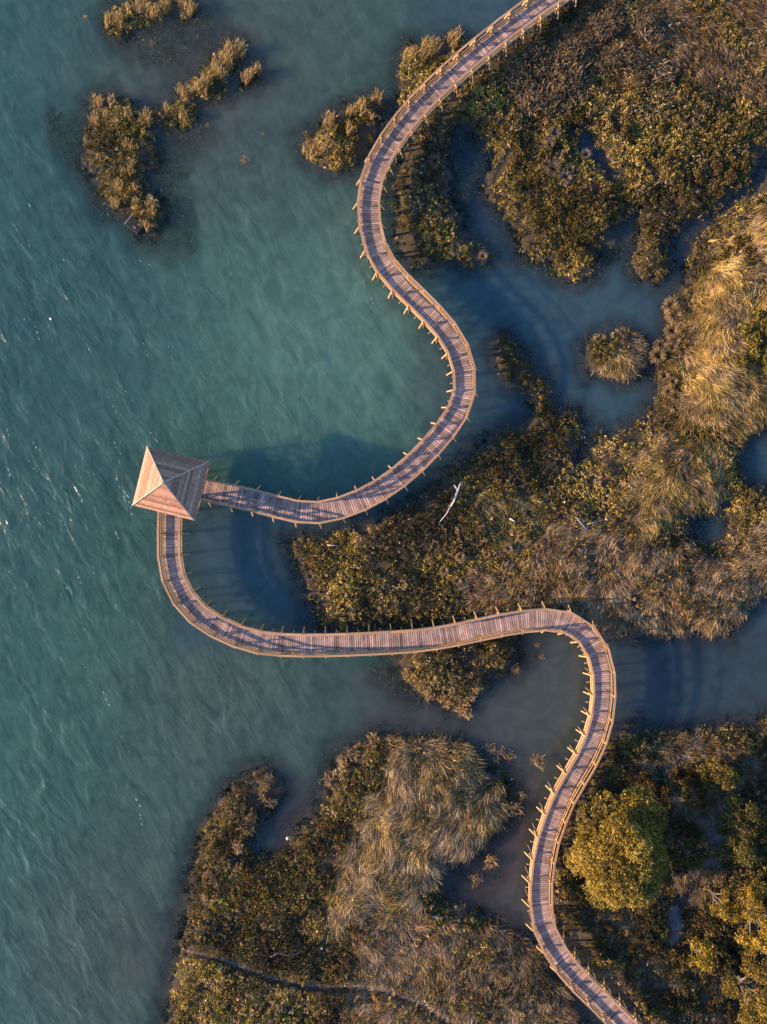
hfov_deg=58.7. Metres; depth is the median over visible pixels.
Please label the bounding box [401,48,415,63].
reed clump
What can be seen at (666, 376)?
rush tussock
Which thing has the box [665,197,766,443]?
marsh grass
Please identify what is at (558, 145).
saltmarsh bush
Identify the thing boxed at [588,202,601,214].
saltmarsh bush
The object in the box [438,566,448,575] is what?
rush tussock
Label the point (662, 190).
saltmarsh bush
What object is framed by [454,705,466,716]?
reed tuft
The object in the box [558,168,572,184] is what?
rush tussock
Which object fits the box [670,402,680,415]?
rush tussock
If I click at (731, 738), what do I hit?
scrub bush
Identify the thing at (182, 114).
reed clump
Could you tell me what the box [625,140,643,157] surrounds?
saltmarsh bush
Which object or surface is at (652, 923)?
scrub bush
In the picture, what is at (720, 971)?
saltmarsh shrubbery
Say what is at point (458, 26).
reed clump
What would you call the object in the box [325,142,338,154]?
reed clump
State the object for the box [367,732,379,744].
reed tuft
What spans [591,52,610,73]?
rush tussock
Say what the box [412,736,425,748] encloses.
reed tuft
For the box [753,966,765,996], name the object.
scrub bush
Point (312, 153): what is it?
reed clump
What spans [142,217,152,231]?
reed clump
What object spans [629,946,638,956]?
scrub bush
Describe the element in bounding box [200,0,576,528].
boardwalk
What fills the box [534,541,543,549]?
rush tussock
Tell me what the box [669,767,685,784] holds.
scrub bush
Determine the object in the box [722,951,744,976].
scrub bush
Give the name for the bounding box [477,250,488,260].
rush tussock
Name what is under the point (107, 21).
reed clump
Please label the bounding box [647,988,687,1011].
scrub bush
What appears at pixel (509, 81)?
rush tussock
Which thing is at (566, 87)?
rush tussock
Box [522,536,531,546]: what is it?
rush tussock
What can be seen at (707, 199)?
saltmarsh bush
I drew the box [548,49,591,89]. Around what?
rush tussock
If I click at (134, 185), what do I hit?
reed clump
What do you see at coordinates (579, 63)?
rush tussock
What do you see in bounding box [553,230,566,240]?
saltmarsh bush
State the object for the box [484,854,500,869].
stalk clump
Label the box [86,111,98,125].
reed clump
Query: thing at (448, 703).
reed tuft
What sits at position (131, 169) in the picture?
reed clump
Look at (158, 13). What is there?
reed clump
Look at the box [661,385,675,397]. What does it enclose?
rush tussock
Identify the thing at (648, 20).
rush tussock
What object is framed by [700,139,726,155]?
saltmarsh bush
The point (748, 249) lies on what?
saltmarsh bush
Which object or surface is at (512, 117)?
saltmarsh bush
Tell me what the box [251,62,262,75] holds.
reed clump
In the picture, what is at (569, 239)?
saltmarsh bush
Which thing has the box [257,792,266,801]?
reed tuft
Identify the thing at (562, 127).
saltmarsh bush
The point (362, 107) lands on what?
reed clump
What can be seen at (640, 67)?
rush tussock
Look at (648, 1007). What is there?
scrub bush
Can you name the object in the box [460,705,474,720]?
reed tuft
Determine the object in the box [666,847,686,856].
scrub bush
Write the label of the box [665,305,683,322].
rush tussock
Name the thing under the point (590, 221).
saltmarsh bush
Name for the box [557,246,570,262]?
saltmarsh bush
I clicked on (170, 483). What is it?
pavilion
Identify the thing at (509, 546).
rush tussock
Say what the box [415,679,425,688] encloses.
reed tuft
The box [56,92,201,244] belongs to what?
saltmarsh shrubbery
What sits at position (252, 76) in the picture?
reed clump
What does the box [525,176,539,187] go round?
saltmarsh bush
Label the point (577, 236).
saltmarsh bush
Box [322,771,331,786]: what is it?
reed tuft
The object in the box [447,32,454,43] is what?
reed clump
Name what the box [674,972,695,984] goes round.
scrub bush
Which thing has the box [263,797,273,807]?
reed tuft
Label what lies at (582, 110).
saltmarsh bush
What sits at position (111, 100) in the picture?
reed clump
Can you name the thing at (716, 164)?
saltmarsh bush
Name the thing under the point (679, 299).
rush tussock
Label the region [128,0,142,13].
reed clump
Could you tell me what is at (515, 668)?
stalk clump
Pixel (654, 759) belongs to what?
scrub bush
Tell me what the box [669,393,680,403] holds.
rush tussock
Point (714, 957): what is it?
scrub bush
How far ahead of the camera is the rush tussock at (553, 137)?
59.30 m
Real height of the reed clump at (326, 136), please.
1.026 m
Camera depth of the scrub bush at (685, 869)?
59.10 m
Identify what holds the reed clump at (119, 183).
on the ground at (410, 242)
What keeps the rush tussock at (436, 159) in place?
on the ground at (410, 242)
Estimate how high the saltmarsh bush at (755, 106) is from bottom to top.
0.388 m
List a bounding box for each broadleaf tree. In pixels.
[560,784,672,912]
[670,837,705,870]
[686,936,717,973]
[695,755,741,792]
[707,886,733,921]
[711,791,766,867]
[720,956,766,1023]
[728,878,766,956]
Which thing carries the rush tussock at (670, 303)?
on the ground at (410, 242)
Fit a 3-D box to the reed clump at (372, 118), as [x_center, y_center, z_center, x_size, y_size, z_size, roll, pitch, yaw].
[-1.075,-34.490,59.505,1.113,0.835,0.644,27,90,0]
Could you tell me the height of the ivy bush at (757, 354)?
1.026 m
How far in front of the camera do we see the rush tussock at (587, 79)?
59.14 m
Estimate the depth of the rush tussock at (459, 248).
59.37 m
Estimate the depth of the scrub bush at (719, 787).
58.96 m
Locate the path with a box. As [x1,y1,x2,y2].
[185,950,457,1023]
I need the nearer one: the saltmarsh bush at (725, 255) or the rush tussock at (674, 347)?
the saltmarsh bush at (725, 255)
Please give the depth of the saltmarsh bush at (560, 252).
59.52 m
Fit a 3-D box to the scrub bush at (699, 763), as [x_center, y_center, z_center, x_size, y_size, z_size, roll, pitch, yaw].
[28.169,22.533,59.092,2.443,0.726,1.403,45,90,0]
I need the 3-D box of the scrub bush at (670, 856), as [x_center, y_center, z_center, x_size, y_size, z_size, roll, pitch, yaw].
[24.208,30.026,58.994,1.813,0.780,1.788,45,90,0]
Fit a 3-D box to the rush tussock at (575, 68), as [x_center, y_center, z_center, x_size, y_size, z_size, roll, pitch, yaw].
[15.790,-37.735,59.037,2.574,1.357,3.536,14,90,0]
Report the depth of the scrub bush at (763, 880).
59.03 m
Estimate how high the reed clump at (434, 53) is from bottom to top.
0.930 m
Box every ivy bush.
[735,344,766,368]
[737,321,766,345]
[748,338,766,362]
[751,308,766,326]
[761,359,766,374]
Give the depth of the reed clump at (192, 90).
59.53 m
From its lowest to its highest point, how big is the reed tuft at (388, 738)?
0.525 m
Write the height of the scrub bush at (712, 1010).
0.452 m
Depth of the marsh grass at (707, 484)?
59.08 m
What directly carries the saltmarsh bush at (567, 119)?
on the ground at (410, 242)
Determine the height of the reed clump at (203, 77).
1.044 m
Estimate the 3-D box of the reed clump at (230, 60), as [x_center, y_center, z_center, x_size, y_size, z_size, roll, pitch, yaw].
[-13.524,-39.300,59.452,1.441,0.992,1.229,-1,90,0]
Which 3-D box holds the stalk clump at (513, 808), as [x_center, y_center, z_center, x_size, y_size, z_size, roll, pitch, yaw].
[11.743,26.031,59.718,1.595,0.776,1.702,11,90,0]
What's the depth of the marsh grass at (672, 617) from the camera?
59.16 m
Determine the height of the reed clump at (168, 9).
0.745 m
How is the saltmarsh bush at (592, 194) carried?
on the ground at (410, 242)
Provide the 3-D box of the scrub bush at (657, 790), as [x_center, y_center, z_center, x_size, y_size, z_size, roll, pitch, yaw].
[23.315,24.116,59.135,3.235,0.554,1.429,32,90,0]
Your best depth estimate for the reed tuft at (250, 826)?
59.57 m
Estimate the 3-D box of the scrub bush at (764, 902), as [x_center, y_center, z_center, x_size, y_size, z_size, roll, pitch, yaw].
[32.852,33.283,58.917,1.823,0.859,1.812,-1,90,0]
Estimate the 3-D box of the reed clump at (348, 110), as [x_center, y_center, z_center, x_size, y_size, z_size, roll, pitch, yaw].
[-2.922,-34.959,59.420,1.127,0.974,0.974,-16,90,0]
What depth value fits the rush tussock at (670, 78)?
59.18 m
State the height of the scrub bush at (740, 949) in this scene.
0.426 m
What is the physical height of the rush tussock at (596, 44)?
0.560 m
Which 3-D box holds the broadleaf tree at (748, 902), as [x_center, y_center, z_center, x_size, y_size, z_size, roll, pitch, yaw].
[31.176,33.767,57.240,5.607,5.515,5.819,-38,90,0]
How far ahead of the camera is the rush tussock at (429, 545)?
59.37 m
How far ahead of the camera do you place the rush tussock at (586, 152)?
59.68 m
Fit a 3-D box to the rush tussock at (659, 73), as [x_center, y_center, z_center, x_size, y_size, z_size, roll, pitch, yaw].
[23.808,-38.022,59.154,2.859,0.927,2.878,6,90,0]
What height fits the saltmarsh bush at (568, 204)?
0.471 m
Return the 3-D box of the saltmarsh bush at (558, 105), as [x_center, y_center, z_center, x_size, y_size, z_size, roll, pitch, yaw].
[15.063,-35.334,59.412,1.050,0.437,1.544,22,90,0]
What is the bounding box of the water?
[0,0,766,1023]
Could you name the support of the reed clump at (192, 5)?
on the ground at (410, 242)
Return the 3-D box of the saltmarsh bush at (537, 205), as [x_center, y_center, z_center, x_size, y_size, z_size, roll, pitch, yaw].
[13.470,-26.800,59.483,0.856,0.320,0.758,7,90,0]
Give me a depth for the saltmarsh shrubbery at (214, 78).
59.85 m
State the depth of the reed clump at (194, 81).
59.33 m
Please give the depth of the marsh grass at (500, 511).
59.50 m
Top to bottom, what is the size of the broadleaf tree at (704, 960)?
3.892 m
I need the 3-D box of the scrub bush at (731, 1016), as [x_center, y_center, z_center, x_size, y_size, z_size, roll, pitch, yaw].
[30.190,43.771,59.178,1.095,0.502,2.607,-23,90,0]
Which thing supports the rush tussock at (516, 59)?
on the ground at (410, 242)
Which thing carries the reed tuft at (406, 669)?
on the ground at (410, 242)
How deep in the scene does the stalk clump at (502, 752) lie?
59.74 m
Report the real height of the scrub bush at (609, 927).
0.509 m
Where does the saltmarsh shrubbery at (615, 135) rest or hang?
on the ground at (410, 242)
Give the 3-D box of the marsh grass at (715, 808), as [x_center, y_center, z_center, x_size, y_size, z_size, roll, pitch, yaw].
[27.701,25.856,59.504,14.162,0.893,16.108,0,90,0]
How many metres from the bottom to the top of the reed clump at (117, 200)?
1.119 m
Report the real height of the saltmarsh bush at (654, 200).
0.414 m
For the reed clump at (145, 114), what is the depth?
59.30 m
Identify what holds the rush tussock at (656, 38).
on the ground at (410, 242)
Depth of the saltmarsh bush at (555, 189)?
59.37 m
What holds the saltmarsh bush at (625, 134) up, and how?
on the ground at (410, 242)
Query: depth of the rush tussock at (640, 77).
59.11 m
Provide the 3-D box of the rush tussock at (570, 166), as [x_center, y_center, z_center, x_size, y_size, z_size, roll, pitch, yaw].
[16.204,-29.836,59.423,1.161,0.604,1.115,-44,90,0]
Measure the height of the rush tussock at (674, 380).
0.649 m
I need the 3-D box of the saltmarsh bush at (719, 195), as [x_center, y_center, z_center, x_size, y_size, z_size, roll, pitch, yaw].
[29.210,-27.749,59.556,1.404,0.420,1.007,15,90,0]
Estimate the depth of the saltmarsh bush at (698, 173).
59.34 m
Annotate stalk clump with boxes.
[407,160,417,171]
[467,873,483,886]
[482,741,497,754]
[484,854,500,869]
[496,745,506,758]
[505,750,516,761]
[508,800,525,816]
[510,663,520,672]
[517,791,527,800]
[531,754,547,771]
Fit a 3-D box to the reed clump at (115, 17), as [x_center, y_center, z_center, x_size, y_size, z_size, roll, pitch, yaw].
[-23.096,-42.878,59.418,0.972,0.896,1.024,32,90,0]
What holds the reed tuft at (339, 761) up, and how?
on the ground at (410, 242)
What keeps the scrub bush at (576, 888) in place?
on the ground at (410, 242)
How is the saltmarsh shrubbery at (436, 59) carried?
on the ground at (410, 242)
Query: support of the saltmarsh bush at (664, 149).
on the ground at (410, 242)
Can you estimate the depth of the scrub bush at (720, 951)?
58.99 m
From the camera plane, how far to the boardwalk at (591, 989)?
58.30 m
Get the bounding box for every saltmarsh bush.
[506,112,514,123]
[510,125,530,145]
[510,159,522,171]
[514,152,528,165]
[522,203,532,210]
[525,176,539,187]
[533,201,542,207]
[537,146,553,166]
[545,204,562,224]
[545,211,562,221]
[547,143,559,153]
[547,183,558,198]
[549,124,563,136]
[553,98,562,114]
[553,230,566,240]
[555,250,564,261]
[556,231,575,241]
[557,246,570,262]
[558,128,582,145]
[560,112,577,125]
[562,150,572,161]
[562,199,581,216]
[566,241,579,256]
[567,215,577,228]
[570,106,585,121]
[571,229,582,239]
[573,101,593,124]
[573,218,598,235]
[583,190,593,197]
[583,209,600,223]
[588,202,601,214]
[589,212,603,233]
[595,117,610,130]
[597,185,609,194]
[620,122,634,141]
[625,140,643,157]
[626,155,636,169]
[628,176,638,185]
[635,144,647,162]
[640,222,656,237]
[650,191,663,204]
[651,184,664,194]
[653,135,663,149]
[657,146,669,161]
[658,122,676,136]
[675,183,694,202]
[694,165,707,183]
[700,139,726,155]
[701,192,709,203]
[704,113,716,129]
[710,159,722,175]
[711,189,725,198]
[713,185,724,193]
[714,153,727,162]
[717,245,732,260]
[718,114,738,131]
[723,250,730,258]
[724,168,737,185]
[731,233,744,252]
[742,153,757,169]
[742,233,754,243]
[742,244,758,258]
[743,247,759,268]
[750,102,762,114]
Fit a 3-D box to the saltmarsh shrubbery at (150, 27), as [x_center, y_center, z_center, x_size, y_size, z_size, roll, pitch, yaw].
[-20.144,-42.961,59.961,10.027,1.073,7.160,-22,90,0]
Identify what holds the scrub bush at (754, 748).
on the ground at (410, 242)
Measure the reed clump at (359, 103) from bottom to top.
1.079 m
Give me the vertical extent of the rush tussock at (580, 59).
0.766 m
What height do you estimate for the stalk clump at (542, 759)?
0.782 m
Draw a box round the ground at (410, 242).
[76,0,766,1023]
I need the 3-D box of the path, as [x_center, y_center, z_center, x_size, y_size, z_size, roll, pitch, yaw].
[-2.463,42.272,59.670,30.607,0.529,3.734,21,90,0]
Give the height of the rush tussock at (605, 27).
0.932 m
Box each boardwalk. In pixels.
[157,511,650,1023]
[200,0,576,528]
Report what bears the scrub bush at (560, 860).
on the ground at (410, 242)
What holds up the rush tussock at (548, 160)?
on the ground at (410, 242)
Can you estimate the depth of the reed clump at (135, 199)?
59.35 m
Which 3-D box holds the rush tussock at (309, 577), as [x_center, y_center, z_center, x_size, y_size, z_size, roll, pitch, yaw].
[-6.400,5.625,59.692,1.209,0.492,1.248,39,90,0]
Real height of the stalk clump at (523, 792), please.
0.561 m
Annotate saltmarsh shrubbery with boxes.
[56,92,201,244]
[96,0,208,65]
[160,726,594,1023]
[164,22,249,105]
[239,58,265,93]
[294,94,389,176]
[376,29,476,150]
[389,110,501,274]
[440,0,766,286]
[551,711,766,1023]
[577,316,651,385]
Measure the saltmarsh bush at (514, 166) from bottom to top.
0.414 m
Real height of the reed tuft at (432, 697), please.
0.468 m
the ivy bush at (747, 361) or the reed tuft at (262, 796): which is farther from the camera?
the reed tuft at (262, 796)
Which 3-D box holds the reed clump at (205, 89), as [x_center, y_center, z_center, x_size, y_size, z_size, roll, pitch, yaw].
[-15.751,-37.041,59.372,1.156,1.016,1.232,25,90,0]
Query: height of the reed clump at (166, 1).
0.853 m
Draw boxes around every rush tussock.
[305,570,316,582]
[411,200,423,213]
[426,542,432,550]
[428,152,442,169]
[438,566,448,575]
[449,241,463,256]
[452,576,461,585]
[455,552,464,561]
[469,568,477,579]
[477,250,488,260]
[503,66,532,96]
[503,543,514,553]
[506,46,532,82]
[509,78,538,111]
[512,50,550,87]
[515,83,547,116]
[515,532,526,542]
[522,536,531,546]
[525,37,546,60]
[532,46,564,74]
[532,561,540,570]
[534,82,563,116]
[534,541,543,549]
[537,56,570,83]
[539,75,568,100]
[541,157,552,169]
[542,139,553,151]
[543,158,562,177]
[545,127,561,140]
[546,48,574,85]
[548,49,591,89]
[548,93,573,117]
[553,49,581,75]
[553,54,580,93]
[553,151,564,162]
[555,72,587,96]
[558,33,588,66]
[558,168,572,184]
[561,60,587,93]
[564,72,592,100]
[565,164,575,175]
[567,48,588,70]
[574,64,593,86]
[580,148,591,159]
[585,11,621,42]
[586,36,601,51]
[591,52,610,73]
[596,7,623,37]
[596,15,618,41]
[600,44,618,71]
[604,41,635,75]
[625,64,648,90]
[626,51,657,80]
[628,7,660,41]
[641,25,665,51]
[644,55,674,85]
[648,345,666,364]
[653,337,669,351]
[657,66,676,84]
[658,368,670,382]
[661,294,679,315]
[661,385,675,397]
[662,321,679,338]
[664,339,678,354]
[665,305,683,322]
[666,334,682,346]
[668,376,678,387]
[668,388,683,404]
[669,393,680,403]
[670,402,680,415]
[673,296,683,306]
[676,324,693,338]
[678,393,694,414]
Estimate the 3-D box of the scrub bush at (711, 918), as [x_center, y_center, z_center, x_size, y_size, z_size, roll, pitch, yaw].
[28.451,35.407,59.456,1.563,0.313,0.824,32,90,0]
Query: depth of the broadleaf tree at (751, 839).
55.82 m
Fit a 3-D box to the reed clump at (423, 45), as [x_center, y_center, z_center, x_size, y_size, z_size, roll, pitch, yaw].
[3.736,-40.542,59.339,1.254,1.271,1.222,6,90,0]
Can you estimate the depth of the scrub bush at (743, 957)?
59.02 m
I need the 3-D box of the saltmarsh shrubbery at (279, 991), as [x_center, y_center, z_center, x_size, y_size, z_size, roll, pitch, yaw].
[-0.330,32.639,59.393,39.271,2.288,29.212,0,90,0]
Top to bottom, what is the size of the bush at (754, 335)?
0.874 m
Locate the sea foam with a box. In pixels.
[7,205,373,818]
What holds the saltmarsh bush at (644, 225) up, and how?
on the ground at (410, 242)
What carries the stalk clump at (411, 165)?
on the ground at (410, 242)
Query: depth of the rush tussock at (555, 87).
59.06 m
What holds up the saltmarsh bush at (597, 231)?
on the ground at (410, 242)
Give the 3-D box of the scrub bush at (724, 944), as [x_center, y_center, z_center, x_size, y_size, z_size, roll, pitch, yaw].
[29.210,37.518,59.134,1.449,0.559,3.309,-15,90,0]
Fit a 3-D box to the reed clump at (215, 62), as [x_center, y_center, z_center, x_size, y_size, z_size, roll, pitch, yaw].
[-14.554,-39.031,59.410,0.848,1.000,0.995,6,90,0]
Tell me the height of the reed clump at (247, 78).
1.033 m
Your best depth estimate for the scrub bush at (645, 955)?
59.26 m
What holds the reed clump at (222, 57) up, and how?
on the ground at (410, 242)
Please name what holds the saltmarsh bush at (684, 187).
on the ground at (410, 242)
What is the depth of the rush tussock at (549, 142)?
59.27 m
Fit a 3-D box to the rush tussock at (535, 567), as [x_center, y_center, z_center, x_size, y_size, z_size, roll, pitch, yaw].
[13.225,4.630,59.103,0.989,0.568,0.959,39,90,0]
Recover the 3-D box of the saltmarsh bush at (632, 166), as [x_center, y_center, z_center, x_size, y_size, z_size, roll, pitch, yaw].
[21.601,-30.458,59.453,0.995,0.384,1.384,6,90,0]
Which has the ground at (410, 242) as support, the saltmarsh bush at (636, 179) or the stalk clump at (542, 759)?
the saltmarsh bush at (636, 179)
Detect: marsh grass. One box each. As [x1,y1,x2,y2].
[318,732,512,942]
[329,900,578,1023]
[454,505,766,640]
[468,486,549,562]
[519,0,766,120]
[576,902,727,1023]
[592,327,650,383]
[607,426,745,545]
[622,722,766,898]
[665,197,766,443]
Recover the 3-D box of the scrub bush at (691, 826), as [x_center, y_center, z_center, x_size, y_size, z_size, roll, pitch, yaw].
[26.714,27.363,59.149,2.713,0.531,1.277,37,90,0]
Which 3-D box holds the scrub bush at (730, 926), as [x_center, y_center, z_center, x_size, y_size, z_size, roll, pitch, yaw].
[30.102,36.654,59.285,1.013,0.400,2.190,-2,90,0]
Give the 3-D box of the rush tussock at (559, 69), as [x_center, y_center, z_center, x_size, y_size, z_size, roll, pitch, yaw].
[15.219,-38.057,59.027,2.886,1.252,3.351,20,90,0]
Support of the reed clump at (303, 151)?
on the ground at (410, 242)
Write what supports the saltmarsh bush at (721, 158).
on the ground at (410, 242)
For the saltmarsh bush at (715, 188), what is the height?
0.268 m
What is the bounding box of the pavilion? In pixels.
[132,446,210,520]
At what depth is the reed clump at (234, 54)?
59.52 m
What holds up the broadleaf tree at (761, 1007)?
on the ground at (410, 242)
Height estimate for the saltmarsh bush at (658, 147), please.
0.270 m
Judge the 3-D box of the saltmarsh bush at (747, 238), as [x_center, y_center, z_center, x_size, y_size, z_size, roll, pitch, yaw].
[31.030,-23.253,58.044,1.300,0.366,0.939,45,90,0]
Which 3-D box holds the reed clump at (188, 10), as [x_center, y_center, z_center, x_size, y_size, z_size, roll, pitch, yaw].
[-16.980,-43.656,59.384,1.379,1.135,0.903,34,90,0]
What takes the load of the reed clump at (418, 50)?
on the ground at (410, 242)
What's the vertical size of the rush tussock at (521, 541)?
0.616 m
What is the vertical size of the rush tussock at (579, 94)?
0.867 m
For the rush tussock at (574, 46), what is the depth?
58.72 m
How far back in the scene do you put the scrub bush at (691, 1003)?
59.09 m
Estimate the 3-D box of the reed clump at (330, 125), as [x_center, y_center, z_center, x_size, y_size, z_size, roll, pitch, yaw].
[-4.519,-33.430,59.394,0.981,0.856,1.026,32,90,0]
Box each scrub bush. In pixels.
[550,849,578,872]
[558,876,591,899]
[586,791,598,801]
[595,943,618,960]
[600,921,614,933]
[624,955,637,967]
[625,969,634,982]
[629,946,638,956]
[634,769,656,788]
[635,932,644,942]
[640,777,669,800]
[641,904,652,928]
[643,927,654,941]
[644,913,671,936]
[644,942,665,957]
[645,940,661,952]
[645,1002,652,1014]
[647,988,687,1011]
[648,752,656,763]
[653,783,671,799]
[658,802,673,825]
[658,850,674,869]
[659,874,667,887]
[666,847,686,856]
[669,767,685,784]
[669,949,692,969]
[670,986,690,1019]
[671,856,689,876]
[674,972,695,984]
[678,819,702,839]
[682,762,698,800]
[683,768,720,784]
[686,932,720,965]
[686,996,696,1008]
[687,989,701,1007]
[687,1001,699,1014]
[694,782,706,809]
[698,762,717,782]
[699,1001,722,1014]
[703,911,716,922]
[709,935,727,957]
[714,769,731,789]
[715,925,731,961]
[719,757,731,769]
[720,902,736,920]
[721,731,736,744]
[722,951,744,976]
[723,954,736,978]
[725,844,744,874]
[725,921,735,945]
[725,1001,740,1023]
[728,940,750,953]
[740,952,757,964]
[745,738,766,761]
[752,871,766,884]
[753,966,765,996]
[757,888,766,907]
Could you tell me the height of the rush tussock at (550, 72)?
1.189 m
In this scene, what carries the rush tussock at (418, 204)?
on the ground at (410, 242)
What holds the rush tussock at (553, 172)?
on the ground at (410, 242)
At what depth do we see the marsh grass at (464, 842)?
59.01 m
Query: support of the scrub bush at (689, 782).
on the ground at (410, 242)
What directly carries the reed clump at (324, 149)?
on the ground at (410, 242)
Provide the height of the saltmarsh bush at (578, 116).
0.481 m
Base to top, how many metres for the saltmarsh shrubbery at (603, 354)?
1.618 m
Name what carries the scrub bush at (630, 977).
on the marsh grass at (643, 959)
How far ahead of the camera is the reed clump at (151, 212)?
59.34 m
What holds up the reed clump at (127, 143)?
on the ground at (410, 242)
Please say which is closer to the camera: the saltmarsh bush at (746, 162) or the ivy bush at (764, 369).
the ivy bush at (764, 369)
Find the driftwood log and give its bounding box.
[439,482,460,522]
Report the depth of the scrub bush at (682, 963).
59.03 m
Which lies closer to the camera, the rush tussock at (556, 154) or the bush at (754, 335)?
the bush at (754, 335)
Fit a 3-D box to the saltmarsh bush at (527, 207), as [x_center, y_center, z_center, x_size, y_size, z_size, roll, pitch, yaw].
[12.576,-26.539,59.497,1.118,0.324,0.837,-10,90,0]
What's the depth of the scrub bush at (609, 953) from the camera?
59.27 m
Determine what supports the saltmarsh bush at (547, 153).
on the ground at (410, 242)
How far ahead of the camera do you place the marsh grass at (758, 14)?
59.22 m
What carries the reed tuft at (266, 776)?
on the ground at (410, 242)
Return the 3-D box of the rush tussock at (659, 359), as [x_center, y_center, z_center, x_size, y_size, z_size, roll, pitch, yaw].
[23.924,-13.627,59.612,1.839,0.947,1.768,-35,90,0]
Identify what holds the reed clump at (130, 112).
on the ground at (410, 242)
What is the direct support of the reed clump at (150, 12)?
on the ground at (410, 242)
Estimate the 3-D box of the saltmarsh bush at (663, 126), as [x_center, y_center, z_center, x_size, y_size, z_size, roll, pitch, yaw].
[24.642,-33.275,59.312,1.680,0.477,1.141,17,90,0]
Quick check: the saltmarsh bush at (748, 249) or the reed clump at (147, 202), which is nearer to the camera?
the saltmarsh bush at (748, 249)
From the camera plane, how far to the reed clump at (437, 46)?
59.52 m
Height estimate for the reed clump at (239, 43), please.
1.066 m
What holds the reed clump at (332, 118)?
on the ground at (410, 242)
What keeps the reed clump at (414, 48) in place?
on the ground at (410, 242)
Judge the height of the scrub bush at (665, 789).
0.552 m
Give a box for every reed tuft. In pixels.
[231,842,245,854]
[242,820,255,834]
[246,810,259,824]
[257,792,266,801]
[259,777,268,791]
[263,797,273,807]
[264,772,274,780]
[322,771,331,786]
[336,754,347,767]
[344,749,360,761]
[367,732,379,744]
[386,735,395,745]
[401,667,410,677]
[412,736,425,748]
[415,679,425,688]
[425,690,434,701]
[435,742,447,756]
[442,698,452,708]
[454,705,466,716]
[460,697,472,706]
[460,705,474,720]
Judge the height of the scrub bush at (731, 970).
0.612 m
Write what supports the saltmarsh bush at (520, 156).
on the ground at (410, 242)
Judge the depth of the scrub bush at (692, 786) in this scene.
59.02 m
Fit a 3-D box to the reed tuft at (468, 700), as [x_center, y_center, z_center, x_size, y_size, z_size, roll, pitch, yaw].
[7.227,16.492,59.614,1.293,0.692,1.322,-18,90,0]
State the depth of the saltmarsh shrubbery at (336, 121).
59.60 m
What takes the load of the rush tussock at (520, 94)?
on the ground at (410, 242)
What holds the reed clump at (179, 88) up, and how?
on the ground at (410, 242)
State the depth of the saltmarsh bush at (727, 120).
59.25 m
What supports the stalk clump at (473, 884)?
in the water
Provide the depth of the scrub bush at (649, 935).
59.07 m
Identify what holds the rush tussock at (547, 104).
on the ground at (410, 242)
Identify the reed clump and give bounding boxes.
[86,90,103,107]
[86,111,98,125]
[102,10,111,22]
[104,13,112,29]
[105,194,119,209]
[107,93,117,107]
[110,178,122,189]
[111,12,123,27]
[118,102,134,122]
[122,137,131,149]
[124,0,132,12]
[126,162,135,176]
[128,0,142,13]
[130,182,139,191]
[130,196,139,204]
[136,105,152,122]
[139,0,157,20]
[141,195,156,209]
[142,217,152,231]
[145,206,155,218]
[152,6,163,19]
[157,1,166,13]
[159,0,170,8]
[163,100,171,113]
[164,1,171,14]
[174,103,188,122]
[175,81,183,94]
[179,2,192,18]
[181,86,188,98]
[182,84,196,94]
[187,0,197,11]
[190,78,202,94]
[193,77,208,94]
[196,77,206,92]
[200,71,210,86]
[207,61,222,72]
[211,56,218,69]
[212,65,225,80]
[215,48,231,63]
[219,52,234,69]
[223,39,234,56]
[228,45,240,60]
[229,34,245,52]
[233,45,246,59]
[237,70,250,83]
[242,67,256,81]
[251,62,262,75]
[298,139,309,154]
[308,146,321,160]
[311,138,319,152]
[312,136,328,155]
[322,116,331,127]
[323,108,337,121]
[324,121,336,133]
[324,132,330,143]
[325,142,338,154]
[343,105,354,117]
[345,119,355,136]
[349,102,359,115]
[355,95,365,110]
[359,99,369,117]
[365,111,376,119]
[371,87,384,104]
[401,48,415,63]
[409,43,418,55]
[413,49,427,60]
[418,49,430,62]
[419,35,432,54]
[422,34,434,46]
[425,43,437,58]
[431,36,442,53]
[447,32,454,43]
[448,37,459,49]
[449,24,463,46]
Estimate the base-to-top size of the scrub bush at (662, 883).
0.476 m
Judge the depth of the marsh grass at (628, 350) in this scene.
59.59 m
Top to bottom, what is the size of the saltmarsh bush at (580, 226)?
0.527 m
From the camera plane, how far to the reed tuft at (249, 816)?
59.47 m
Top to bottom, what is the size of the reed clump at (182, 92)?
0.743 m
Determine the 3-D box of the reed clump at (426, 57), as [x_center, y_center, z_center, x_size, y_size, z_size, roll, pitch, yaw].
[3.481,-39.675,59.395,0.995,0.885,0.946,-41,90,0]
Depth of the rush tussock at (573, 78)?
58.92 m
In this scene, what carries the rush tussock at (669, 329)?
on the ground at (410, 242)
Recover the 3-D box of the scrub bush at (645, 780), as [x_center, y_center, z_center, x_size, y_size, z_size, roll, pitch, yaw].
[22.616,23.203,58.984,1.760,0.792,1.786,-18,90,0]
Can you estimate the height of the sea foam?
0.001 m
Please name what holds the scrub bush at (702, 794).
on the ground at (410, 242)
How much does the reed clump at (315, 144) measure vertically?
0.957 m
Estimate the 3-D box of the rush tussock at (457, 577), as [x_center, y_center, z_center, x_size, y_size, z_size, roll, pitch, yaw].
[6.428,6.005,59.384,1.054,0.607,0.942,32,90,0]
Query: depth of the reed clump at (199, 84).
59.08 m
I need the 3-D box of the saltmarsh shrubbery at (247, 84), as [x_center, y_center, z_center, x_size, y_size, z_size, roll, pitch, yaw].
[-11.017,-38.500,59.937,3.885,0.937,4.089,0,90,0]

